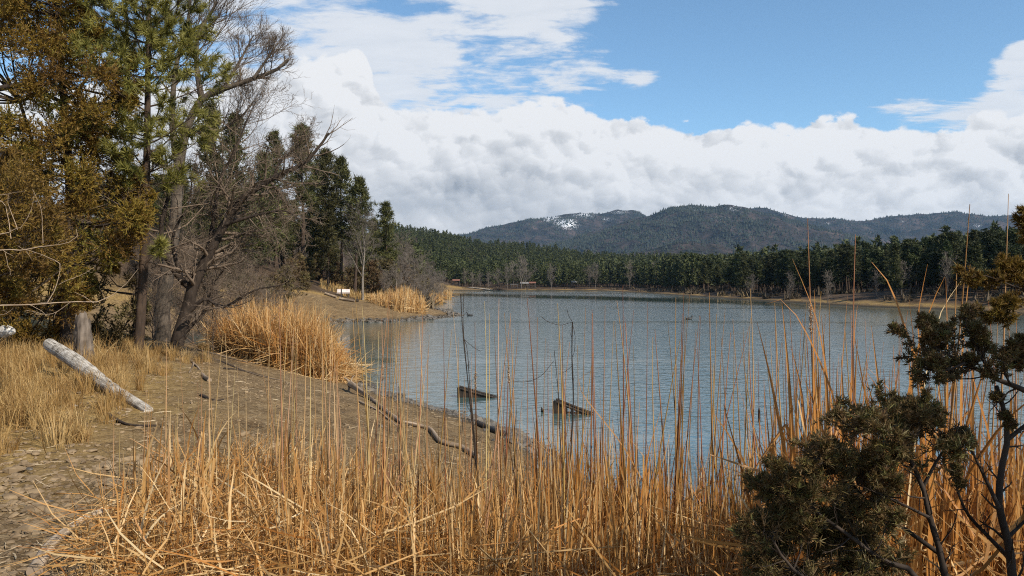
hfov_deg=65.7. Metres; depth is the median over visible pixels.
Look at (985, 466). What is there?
cattail leaf
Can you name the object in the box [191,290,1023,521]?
water
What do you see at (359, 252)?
pine tree
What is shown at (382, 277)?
bare shrub
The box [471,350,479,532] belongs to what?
cattail stalk
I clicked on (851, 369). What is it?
cattail leaf
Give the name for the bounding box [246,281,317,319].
bare shrub
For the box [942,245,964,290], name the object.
pine tree
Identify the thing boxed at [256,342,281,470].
cattail stalk
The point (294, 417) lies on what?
cattail stalk
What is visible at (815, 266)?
pine tree
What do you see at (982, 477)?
cattail leaf
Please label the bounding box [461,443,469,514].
cattail stalk
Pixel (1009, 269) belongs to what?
juniper tree
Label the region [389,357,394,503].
cattail stalk
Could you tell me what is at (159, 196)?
pine tree
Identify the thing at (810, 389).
cattail stalk
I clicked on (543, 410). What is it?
cattail stalk
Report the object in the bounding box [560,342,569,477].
cattail stalk
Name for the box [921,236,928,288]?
pine tree
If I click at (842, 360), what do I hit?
cattail leaf
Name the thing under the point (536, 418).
cattail stalk
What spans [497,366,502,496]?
cattail stalk
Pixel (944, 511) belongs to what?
cattail leaf
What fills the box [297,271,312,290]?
evergreen shrub
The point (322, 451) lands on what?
cattail stalk
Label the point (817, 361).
cattail stalk
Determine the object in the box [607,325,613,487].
cattail stalk
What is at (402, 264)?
bare shrub
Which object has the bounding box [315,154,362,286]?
pine tree
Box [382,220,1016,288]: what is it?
distant pine forest
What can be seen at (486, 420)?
cattail stalk
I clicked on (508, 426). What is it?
cattail stalk
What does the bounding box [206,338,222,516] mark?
cattail stalk
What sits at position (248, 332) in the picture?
cattail clump
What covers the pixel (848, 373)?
cattail stalk
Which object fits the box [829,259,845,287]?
pine tree
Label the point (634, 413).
cattail stalk
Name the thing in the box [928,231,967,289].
pine tree
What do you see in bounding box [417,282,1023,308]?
undergrowth
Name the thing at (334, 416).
cattail stalk
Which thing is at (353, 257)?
pine tree
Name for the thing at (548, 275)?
bare tree
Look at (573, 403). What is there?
bare sapling
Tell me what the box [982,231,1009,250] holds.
pine tree
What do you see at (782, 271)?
pine tree
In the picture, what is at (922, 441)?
cattail leaf
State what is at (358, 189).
pine tree
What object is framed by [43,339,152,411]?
log
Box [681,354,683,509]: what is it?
cattail stalk
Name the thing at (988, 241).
pine tree
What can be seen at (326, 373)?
cattail stalk
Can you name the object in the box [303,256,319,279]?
evergreen shrub
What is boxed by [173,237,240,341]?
bare shrub
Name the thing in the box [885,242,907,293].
pine tree
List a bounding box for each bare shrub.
[105,220,188,330]
[107,236,215,340]
[114,241,180,346]
[130,221,205,331]
[145,228,230,343]
[170,254,264,320]
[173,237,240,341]
[192,287,231,352]
[194,245,252,333]
[216,257,279,307]
[230,268,284,311]
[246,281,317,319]
[249,274,291,310]
[343,256,366,279]
[378,268,392,293]
[383,241,402,262]
[389,267,414,294]
[393,252,422,291]
[401,244,416,266]
[403,250,429,293]
[409,274,427,297]
[413,261,439,292]
[418,282,434,298]
[419,263,443,293]
[426,277,440,303]
[434,273,446,296]
[436,270,449,292]
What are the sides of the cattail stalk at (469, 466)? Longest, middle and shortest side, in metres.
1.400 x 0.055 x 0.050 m
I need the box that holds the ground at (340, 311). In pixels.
[0,217,1023,575]
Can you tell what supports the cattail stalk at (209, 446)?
on the ground at (340, 311)
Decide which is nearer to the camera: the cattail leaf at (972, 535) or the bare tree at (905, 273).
the cattail leaf at (972, 535)
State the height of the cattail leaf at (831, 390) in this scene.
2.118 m
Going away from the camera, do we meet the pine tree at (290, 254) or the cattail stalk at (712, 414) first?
the cattail stalk at (712, 414)
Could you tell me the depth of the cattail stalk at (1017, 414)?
4.88 m
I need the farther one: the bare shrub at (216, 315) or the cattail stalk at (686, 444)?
the bare shrub at (216, 315)
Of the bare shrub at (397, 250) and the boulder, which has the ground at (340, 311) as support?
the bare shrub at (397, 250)
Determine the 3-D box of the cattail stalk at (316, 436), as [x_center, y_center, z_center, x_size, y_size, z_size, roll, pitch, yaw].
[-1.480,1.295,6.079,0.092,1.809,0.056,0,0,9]
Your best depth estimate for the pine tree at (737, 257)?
219.84 m
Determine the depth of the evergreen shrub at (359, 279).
96.72 m
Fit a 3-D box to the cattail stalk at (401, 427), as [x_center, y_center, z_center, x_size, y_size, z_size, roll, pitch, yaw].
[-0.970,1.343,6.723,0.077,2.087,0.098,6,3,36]
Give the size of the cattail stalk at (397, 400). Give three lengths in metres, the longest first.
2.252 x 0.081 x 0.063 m
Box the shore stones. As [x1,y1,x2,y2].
[297,307,605,504]
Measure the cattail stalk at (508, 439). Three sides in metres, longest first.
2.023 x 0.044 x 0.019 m
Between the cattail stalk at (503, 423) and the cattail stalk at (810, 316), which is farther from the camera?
the cattail stalk at (503, 423)
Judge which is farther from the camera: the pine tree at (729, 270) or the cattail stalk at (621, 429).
the pine tree at (729, 270)
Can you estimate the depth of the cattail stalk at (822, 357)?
6.48 m
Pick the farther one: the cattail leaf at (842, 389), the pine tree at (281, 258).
the pine tree at (281, 258)
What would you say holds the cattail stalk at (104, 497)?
on the ground at (340, 311)
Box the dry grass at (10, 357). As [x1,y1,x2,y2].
[0,318,219,469]
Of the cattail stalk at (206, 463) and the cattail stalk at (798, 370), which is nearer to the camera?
the cattail stalk at (206, 463)
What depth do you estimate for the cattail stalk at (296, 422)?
6.54 m
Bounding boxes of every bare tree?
[61,53,354,356]
[384,255,411,293]
[461,269,468,283]
[469,272,477,288]
[475,271,483,286]
[487,267,501,283]
[499,262,510,286]
[504,261,518,280]
[514,254,530,288]
[521,259,538,286]
[546,263,556,288]
[582,262,599,288]
[586,265,593,283]
[623,260,638,286]
[745,275,758,297]
[781,270,796,300]
[822,269,834,303]
[867,270,880,295]
[898,260,920,294]
[938,250,957,295]
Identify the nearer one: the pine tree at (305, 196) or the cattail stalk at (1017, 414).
the cattail stalk at (1017, 414)
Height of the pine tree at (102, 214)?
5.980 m
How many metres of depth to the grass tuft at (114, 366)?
16.05 m
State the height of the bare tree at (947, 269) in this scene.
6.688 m
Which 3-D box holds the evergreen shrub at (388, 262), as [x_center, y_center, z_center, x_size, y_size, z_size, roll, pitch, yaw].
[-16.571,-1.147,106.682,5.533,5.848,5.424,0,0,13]
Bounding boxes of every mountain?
[439,210,642,247]
[549,205,864,253]
[613,241,761,256]
[749,208,1021,242]
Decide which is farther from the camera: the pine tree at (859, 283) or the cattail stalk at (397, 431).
the pine tree at (859, 283)
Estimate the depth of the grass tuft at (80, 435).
9.90 m
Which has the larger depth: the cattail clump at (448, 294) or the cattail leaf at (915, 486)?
the cattail clump at (448, 294)
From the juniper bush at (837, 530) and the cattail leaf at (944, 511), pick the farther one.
the cattail leaf at (944, 511)
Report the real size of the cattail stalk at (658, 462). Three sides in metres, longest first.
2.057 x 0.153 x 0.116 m
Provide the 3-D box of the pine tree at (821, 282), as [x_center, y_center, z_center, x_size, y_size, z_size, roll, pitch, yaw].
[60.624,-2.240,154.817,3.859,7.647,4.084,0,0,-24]
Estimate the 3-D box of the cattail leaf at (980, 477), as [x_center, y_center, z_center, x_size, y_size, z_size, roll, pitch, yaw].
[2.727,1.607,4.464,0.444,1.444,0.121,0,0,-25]
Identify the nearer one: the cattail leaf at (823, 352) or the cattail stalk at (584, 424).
the cattail leaf at (823, 352)
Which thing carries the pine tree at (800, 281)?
on the ground at (340, 311)
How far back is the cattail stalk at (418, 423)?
7.36 m
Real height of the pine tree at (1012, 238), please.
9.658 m
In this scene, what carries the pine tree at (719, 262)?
on the ground at (340, 311)
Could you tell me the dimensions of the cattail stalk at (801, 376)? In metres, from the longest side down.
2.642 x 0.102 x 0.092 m
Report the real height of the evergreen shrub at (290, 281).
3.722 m
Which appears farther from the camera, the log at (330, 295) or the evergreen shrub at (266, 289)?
the log at (330, 295)
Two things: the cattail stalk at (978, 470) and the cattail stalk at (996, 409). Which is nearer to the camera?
the cattail stalk at (978, 470)
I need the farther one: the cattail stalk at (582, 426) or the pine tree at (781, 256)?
the pine tree at (781, 256)
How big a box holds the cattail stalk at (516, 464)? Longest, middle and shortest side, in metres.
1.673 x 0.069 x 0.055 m
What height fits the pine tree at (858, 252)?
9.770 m
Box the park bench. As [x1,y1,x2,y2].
[337,289,349,296]
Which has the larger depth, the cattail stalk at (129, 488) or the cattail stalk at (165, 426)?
the cattail stalk at (165, 426)
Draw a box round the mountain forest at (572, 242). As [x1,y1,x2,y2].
[453,203,1022,254]
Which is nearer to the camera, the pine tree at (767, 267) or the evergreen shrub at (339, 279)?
the evergreen shrub at (339, 279)
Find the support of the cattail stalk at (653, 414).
on the ground at (340, 311)
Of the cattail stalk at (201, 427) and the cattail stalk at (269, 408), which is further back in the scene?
the cattail stalk at (269, 408)
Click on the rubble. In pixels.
(15, 471)
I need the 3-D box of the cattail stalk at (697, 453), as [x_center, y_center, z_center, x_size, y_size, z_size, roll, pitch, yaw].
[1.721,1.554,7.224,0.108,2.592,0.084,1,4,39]
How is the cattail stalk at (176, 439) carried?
on the ground at (340, 311)
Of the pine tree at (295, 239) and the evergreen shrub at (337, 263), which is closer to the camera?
the evergreen shrub at (337, 263)
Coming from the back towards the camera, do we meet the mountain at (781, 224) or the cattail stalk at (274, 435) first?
the mountain at (781, 224)
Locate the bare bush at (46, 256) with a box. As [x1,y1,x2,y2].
[0,191,137,319]
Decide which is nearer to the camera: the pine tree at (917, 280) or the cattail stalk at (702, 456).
the cattail stalk at (702, 456)
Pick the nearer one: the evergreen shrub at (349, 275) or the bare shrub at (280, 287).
the bare shrub at (280, 287)
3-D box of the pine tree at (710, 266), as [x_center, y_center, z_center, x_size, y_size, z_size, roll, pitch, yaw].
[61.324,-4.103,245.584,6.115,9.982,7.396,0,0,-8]
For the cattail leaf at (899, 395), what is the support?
on the ground at (340, 311)
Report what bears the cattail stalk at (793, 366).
on the ground at (340, 311)
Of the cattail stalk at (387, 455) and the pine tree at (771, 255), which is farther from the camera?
the pine tree at (771, 255)
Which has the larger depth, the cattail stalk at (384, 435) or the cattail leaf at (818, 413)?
the cattail stalk at (384, 435)
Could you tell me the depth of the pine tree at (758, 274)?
194.24 m
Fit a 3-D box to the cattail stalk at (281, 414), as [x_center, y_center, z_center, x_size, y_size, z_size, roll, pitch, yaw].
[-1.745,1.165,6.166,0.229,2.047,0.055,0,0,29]
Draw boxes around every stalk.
[102,480,109,531]
[113,435,119,496]
[119,431,119,476]
[129,460,131,532]
[143,391,146,464]
[145,352,166,499]
[147,411,149,472]
[164,370,167,480]
[172,399,183,496]
[173,407,178,517]
[180,362,188,524]
[194,392,201,486]
[195,382,199,484]
[195,400,209,549]
[204,330,215,476]
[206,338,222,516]
[209,370,211,519]
[219,375,234,491]
[225,336,238,527]
[237,367,239,457]
[246,424,252,468]
[255,308,271,467]
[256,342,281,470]
[268,379,285,483]
[274,384,277,491]
[277,297,289,497]
[279,310,296,519]
[286,330,293,446]
[286,375,294,484]
[288,319,303,477]
[291,318,313,491]
[292,362,295,485]
[293,337,306,482]
[296,376,296,496]
[306,317,328,472]
[308,362,319,505]
[312,347,322,514]
[319,291,327,515]
[322,420,325,500]
[325,306,328,445]
[325,397,336,495]
[326,406,333,503]
[329,372,330,518]
[330,374,336,481]
[330,376,334,472]
[331,338,346,502]
[331,344,345,498]
[336,360,337,486]
[338,420,339,465]
[352,308,363,494]
[355,298,375,514]
[355,310,368,503]
[356,362,359,494]
[359,344,372,472]
[369,294,389,504]
[373,338,378,483]
[373,386,382,519]
[376,428,380,520]
[379,307,389,512]
[379,307,400,543]
[382,344,408,509]
[385,315,392,516]
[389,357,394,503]
[391,334,409,509]
[393,320,406,506]
[393,324,405,484]
[393,340,409,504]
[393,346,399,488]
[393,404,397,491]
[394,386,403,533]
[396,332,401,508]
[402,356,404,479]
[403,433,408,514]
[404,381,408,513]
[404,386,424,553]
[410,399,413,486]
[412,352,428,479]
[415,356,427,530]
[416,319,428,559]
[419,328,429,547]
[419,359,427,516]
[422,441,438,567]
[427,347,430,501]
[437,331,451,485]
[443,335,455,513]
[453,314,463,497]
[454,380,465,554]
[458,349,460,553]
[461,402,467,552]
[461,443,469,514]
[462,416,476,523]
[468,400,475,502]
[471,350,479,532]
[471,396,473,523]
[481,313,491,497]
[484,301,496,500]
[484,317,510,537]
[494,334,503,535]
[497,312,499,495]
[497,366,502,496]
[500,369,505,491]
[501,337,517,526]
[503,329,525,506]
[504,313,520,529]
[504,338,509,530]
[505,319,517,522]
[508,397,514,518]
[509,381,523,536]
[515,351,565,519]
[516,368,527,536]
[527,299,560,533]
[533,317,537,490]
[543,338,545,459]
[545,413,549,495]
[550,353,559,460]
[555,360,558,513]
[557,303,577,543]
[559,378,569,498]
[560,326,572,559]
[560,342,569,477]
[564,397,568,475]
[567,345,577,507]
[575,309,585,564]
[575,371,590,498]
[579,359,594,519]
[583,391,589,506]
[587,325,604,569]
[588,313,597,497]
[592,332,622,541]
[600,398,618,538]
[604,425,605,505]
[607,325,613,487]
[611,329,633,566]
[617,304,641,513]
[617,312,633,504]
[623,321,623,464]
[625,323,640,478]
[625,325,634,490]
[633,346,638,493]
[643,306,654,555]
[644,342,679,557]
[652,337,656,498]
[655,335,667,498]
[667,332,681,518]
[668,328,679,480]
[669,316,685,528]
[670,296,683,505]
[670,316,699,557]
[672,333,695,534]
[675,303,686,508]
[675,352,681,501]
[676,295,689,462]
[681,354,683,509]
[695,316,701,512]
[697,348,707,533]
[700,443,709,557]
[706,314,716,520]
[708,314,724,545]
[709,293,724,552]
[710,328,748,486]
[713,368,715,480]
[719,332,730,551]
[719,388,720,495]
[721,340,730,516]
[723,368,736,546]
[733,327,743,514]
[739,330,749,500]
[740,343,758,460]
[743,334,749,510]
[748,339,757,474]
[750,290,753,491]
[750,375,756,505]
[758,371,760,500]
[765,341,773,438]
[770,343,774,428]
[773,343,781,422]
[774,303,781,424]
[775,328,776,446]
[782,348,785,445]
[785,362,788,457]
[789,309,794,404]
[794,318,802,436]
[795,303,806,449]
[805,328,812,427]
[805,345,809,438]
[806,219,813,429]
[807,346,811,424]
[815,296,820,405]
[815,303,815,385]
[819,314,825,391]
[829,305,829,408]
[845,332,851,447]
[851,328,851,391]
[852,234,855,446]
[858,352,867,404]
[865,328,868,441]
[896,311,907,385]
[914,204,969,568]
[933,384,935,518]
[946,376,965,564]
[947,273,956,563]
[948,369,971,563]
[949,333,961,572]
[953,327,962,424]
[959,370,972,570]
[974,324,991,575]
[980,324,997,497]
[981,194,1008,548]
[988,302,998,449]
[1007,316,1019,469]
[1015,313,1017,481]
[1015,372,1018,480]
[1019,375,1023,454]
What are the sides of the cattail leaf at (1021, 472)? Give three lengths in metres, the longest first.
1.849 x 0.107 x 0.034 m
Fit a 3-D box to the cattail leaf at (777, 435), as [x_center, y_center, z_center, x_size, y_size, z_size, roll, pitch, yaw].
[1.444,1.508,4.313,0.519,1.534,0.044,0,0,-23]
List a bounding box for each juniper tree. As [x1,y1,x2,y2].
[0,0,160,348]
[0,137,87,315]
[86,264,152,348]
[884,299,1023,575]
[950,205,1023,330]
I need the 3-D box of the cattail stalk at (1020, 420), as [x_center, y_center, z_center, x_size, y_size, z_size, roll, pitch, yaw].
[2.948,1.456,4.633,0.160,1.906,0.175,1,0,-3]
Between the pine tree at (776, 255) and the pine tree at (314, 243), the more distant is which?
the pine tree at (776, 255)
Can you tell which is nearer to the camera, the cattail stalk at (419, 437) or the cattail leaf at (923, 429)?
the cattail leaf at (923, 429)
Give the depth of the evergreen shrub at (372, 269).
97.50 m
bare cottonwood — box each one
[132,0,301,342]
[339,199,380,299]
[392,230,431,287]
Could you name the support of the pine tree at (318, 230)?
on the ground at (340, 311)
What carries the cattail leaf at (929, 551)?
on the ground at (340, 311)
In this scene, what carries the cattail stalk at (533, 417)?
on the ground at (340, 311)
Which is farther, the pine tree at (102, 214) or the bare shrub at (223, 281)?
the pine tree at (102, 214)
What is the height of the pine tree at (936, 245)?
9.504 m
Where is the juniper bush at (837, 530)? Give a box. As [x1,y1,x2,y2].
[726,378,980,575]
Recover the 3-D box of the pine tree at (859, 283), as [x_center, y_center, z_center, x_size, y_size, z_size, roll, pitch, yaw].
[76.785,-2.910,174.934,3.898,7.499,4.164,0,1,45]
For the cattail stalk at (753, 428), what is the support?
on the ground at (340, 311)
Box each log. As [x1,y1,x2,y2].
[26,505,111,575]
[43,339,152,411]
[324,292,336,297]
[339,297,354,301]
[477,420,507,436]
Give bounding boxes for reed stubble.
[294,311,338,330]
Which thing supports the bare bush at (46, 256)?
on the ground at (340, 311)
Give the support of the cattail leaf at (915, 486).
on the ground at (340, 311)
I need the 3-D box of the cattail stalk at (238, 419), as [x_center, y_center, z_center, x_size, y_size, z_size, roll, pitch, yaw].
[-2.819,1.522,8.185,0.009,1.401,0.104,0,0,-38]
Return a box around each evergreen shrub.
[222,283,254,310]
[251,275,285,311]
[268,272,287,304]
[275,264,308,300]
[285,257,300,280]
[287,253,309,279]
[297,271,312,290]
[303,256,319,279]
[309,253,326,280]
[326,254,345,282]
[326,256,346,283]
[331,269,347,287]
[343,267,353,287]
[347,266,369,291]
[360,259,391,294]
[364,258,404,295]
[393,260,418,291]
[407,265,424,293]
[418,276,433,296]
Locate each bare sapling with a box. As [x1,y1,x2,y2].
[460,294,482,497]
[542,310,580,520]
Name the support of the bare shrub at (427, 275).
on the ground at (340, 311)
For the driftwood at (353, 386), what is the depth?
15.58 m
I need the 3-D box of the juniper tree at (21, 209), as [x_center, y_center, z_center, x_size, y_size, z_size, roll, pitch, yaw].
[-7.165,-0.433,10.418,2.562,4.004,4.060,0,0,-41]
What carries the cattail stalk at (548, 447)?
on the ground at (340, 311)
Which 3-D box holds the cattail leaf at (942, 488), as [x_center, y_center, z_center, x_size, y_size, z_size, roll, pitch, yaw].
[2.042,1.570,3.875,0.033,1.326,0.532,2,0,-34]
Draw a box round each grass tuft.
[0,371,49,405]
[0,386,74,428]
[48,421,93,443]
[58,367,121,392]
[103,363,135,379]
[113,336,133,350]
[196,341,211,350]
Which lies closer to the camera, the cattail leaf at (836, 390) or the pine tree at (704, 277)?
the cattail leaf at (836, 390)
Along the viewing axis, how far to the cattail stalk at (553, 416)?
7.03 m
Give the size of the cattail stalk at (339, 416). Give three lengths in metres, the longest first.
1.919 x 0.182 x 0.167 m
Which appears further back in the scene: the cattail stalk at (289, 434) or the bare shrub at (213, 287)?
the bare shrub at (213, 287)
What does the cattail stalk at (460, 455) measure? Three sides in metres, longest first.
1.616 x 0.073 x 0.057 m
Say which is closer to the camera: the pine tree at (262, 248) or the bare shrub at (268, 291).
the bare shrub at (268, 291)
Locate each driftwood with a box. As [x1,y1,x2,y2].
[344,375,479,457]
[358,400,396,425]
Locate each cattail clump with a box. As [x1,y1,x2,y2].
[189,291,385,386]
[366,285,431,314]
[428,291,445,304]
[443,287,453,298]
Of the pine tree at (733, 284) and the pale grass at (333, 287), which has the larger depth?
the pine tree at (733, 284)
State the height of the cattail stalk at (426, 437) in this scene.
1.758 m
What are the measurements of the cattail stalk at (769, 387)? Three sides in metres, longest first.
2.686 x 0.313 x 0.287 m
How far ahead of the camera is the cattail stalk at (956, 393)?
6.17 m
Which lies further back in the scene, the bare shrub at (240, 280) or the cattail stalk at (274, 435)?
the bare shrub at (240, 280)
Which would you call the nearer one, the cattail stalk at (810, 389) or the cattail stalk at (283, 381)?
the cattail stalk at (810, 389)
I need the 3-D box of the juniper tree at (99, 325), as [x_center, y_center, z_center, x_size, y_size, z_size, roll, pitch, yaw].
[-12.057,0.640,24.259,1.954,2.896,2.627,0,0,-25]
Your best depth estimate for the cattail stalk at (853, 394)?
4.56 m
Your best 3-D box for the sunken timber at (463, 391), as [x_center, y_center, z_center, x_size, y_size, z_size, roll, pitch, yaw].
[-1.005,3.332,24.332,1.306,0.624,0.460,0,0,6]
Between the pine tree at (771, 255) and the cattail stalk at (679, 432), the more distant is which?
the pine tree at (771, 255)
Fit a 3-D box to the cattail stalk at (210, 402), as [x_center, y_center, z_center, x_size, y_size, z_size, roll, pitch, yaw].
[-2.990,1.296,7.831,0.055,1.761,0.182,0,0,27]
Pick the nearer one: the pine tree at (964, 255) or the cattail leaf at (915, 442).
the cattail leaf at (915, 442)
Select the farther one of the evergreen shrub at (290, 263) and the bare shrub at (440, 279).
the bare shrub at (440, 279)
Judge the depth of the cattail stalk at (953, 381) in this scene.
4.44 m
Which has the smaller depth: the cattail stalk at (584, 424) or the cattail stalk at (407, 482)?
the cattail stalk at (407, 482)
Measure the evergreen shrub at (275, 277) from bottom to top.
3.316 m
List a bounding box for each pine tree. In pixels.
[54,0,238,354]
[87,183,112,242]
[102,172,125,231]
[140,185,162,235]
[150,180,162,233]
[156,177,170,234]
[167,184,195,259]
[179,100,251,312]
[187,184,210,245]
[213,113,274,289]
[218,179,253,264]
[246,149,288,272]
[255,198,283,262]
[256,127,313,271]
[272,242,292,263]
[278,199,293,265]
[284,200,300,254]
[285,122,320,271]
[288,221,308,264]
[294,167,342,271]
[295,219,316,271]
[297,146,347,281]
[307,227,322,256]
[308,209,346,276]
[311,209,341,287]
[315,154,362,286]
[334,172,381,293]
[338,218,369,272]
[352,227,371,266]
[357,239,369,277]
[359,217,388,290]
[368,199,400,273]
[698,259,714,289]
[698,261,710,287]
[711,266,720,291]
[712,264,722,290]
[713,258,724,287]
[721,261,727,285]
[723,265,733,290]
[726,258,734,290]
[729,254,740,289]
[729,261,742,286]
[729,267,739,289]
[733,260,751,289]
[740,253,746,289]
[742,257,757,288]
[753,260,764,291]
[759,254,773,291]
[759,258,764,290]
[763,252,775,290]
[763,261,776,290]
[770,252,778,286]
[773,253,786,292]
[773,255,788,292]
[774,249,787,289]
[774,258,788,292]
[780,254,797,276]
[783,256,795,290]
[785,249,798,256]
[790,257,805,295]
[792,259,803,293]
[793,263,806,285]
[798,248,811,290]
[803,262,812,293]
[805,251,820,288]
[806,255,824,295]
[810,257,826,289]
[819,252,826,289]
[822,250,837,290]
[823,256,837,289]
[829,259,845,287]
[832,246,860,292]
[833,252,844,289]
[834,243,862,291]
[841,249,861,291]
[852,247,867,287]
[855,280,865,287]
[858,248,872,288]
[861,246,886,289]
[862,249,886,291]
[864,270,885,283]
[879,251,888,290]
[882,249,890,290]
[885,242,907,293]
[885,254,904,295]
[885,256,916,288]
[899,238,918,288]
[904,244,928,289]
[906,247,927,287]
[911,272,926,286]
[914,252,929,292]
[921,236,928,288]
[922,237,934,289]
[923,251,945,294]
[927,234,942,287]
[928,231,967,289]
[934,239,956,293]
[936,239,966,289]
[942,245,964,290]
[952,234,963,285]
[960,245,968,287]
[962,240,990,296]
[964,228,981,287]
[977,230,996,292]
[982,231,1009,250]
[986,238,1011,293]
[1002,245,1018,292]
[1003,228,1023,291]
[1018,247,1023,259]
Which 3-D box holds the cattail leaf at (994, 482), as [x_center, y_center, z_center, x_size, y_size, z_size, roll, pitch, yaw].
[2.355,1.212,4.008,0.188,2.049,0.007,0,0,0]
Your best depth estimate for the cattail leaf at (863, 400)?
3.96 m
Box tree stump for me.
[73,311,94,359]
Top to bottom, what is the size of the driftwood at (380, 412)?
0.112 m
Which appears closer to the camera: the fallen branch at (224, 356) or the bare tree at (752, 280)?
the fallen branch at (224, 356)
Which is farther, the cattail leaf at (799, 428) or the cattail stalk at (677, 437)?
the cattail stalk at (677, 437)
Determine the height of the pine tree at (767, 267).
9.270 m
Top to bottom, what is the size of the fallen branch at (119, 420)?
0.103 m
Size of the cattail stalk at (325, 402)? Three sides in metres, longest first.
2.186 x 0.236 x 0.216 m
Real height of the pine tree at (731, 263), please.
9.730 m
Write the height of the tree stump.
1.359 m
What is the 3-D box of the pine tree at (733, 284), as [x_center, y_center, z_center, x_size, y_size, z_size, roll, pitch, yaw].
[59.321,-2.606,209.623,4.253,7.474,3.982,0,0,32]
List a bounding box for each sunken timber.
[457,386,496,397]
[553,398,592,414]
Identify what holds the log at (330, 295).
on the ground at (340, 311)
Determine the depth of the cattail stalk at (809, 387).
5.80 m
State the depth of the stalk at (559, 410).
5.90 m
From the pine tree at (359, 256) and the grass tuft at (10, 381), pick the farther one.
the pine tree at (359, 256)
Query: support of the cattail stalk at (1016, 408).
on the ground at (340, 311)
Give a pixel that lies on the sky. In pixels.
(470, 116)
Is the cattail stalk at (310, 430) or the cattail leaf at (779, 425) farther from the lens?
the cattail stalk at (310, 430)
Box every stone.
[2,493,17,499]
[31,451,39,455]
[86,448,97,451]
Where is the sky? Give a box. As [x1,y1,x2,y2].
[0,0,1023,234]
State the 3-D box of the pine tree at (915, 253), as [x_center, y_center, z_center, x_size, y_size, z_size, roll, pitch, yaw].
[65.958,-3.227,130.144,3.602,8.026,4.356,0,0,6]
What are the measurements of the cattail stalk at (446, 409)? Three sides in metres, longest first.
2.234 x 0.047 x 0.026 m
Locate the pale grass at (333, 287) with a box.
[320,278,369,299]
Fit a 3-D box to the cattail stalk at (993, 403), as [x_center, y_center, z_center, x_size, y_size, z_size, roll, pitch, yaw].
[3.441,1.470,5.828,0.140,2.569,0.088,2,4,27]
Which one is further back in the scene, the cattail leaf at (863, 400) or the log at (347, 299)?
the log at (347, 299)
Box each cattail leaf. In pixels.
[179,457,215,554]
[579,368,667,535]
[729,502,769,572]
[736,424,795,505]
[757,324,799,564]
[774,299,843,574]
[782,306,795,557]
[791,349,807,440]
[792,405,812,472]
[793,261,836,437]
[795,362,797,456]
[803,342,810,430]
[804,378,824,435]
[812,369,821,547]
[813,295,816,432]
[814,358,822,474]
[817,347,819,400]
[817,424,848,501]
[821,315,831,506]
[822,426,831,505]
[836,371,837,435]
[838,296,847,438]
[841,358,845,441]
[849,312,856,439]
[849,312,872,436]
[851,342,870,548]
[854,339,857,405]
[864,469,916,542]
[868,368,941,484]
[868,374,926,575]
[871,326,884,442]
[873,264,933,575]
[889,277,944,571]
[895,472,983,551]
[898,378,899,531]
[904,284,958,542]
[906,445,920,564]
[907,428,946,545]
[909,303,921,448]
[916,466,982,575]
[917,264,927,575]
[923,436,970,536]
[930,429,938,513]
[932,404,1023,573]
[934,349,991,575]
[938,386,951,526]
[942,294,947,550]
[946,386,951,503]
[954,270,969,570]
[962,333,995,575]
[962,411,983,481]
[962,434,1022,536]
[969,372,973,552]
[971,450,996,547]
[977,353,986,541]
[978,379,987,444]
[982,382,990,510]
[1005,430,1023,469]
[1005,448,1023,575]
[1008,398,1022,525]
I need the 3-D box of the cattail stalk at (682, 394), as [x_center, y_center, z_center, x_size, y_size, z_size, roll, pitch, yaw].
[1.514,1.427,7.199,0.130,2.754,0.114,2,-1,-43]
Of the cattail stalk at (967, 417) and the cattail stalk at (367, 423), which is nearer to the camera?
the cattail stalk at (967, 417)
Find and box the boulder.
[0,325,15,337]
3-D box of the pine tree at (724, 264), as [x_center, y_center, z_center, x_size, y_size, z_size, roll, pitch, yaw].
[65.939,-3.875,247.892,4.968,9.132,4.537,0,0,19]
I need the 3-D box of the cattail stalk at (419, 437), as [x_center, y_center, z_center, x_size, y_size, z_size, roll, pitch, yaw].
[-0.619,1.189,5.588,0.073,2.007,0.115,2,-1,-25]
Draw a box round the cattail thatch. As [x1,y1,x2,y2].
[1,383,1023,575]
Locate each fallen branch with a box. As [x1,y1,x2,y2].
[106,412,156,425]
[183,355,211,380]
[196,349,261,364]
[199,394,223,400]
[201,354,282,380]
[223,367,267,376]
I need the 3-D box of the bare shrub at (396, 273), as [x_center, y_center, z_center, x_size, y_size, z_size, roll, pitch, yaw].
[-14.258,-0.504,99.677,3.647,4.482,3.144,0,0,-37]
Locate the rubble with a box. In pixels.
[0,447,223,575]
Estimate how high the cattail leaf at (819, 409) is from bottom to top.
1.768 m
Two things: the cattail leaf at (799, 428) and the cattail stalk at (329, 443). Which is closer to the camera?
the cattail leaf at (799, 428)
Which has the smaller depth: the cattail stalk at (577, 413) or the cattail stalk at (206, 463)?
the cattail stalk at (206, 463)
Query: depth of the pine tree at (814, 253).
164.70 m
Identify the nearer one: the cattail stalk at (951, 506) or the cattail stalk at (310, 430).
the cattail stalk at (951, 506)
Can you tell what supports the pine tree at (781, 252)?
on the ground at (340, 311)
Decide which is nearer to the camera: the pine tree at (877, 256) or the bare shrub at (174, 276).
the bare shrub at (174, 276)
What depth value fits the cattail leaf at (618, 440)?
6.01 m
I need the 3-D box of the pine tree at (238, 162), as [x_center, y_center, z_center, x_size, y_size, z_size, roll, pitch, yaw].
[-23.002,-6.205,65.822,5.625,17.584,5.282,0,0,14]
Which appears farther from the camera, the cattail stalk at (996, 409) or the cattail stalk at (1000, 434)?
the cattail stalk at (996, 409)
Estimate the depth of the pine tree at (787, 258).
170.99 m

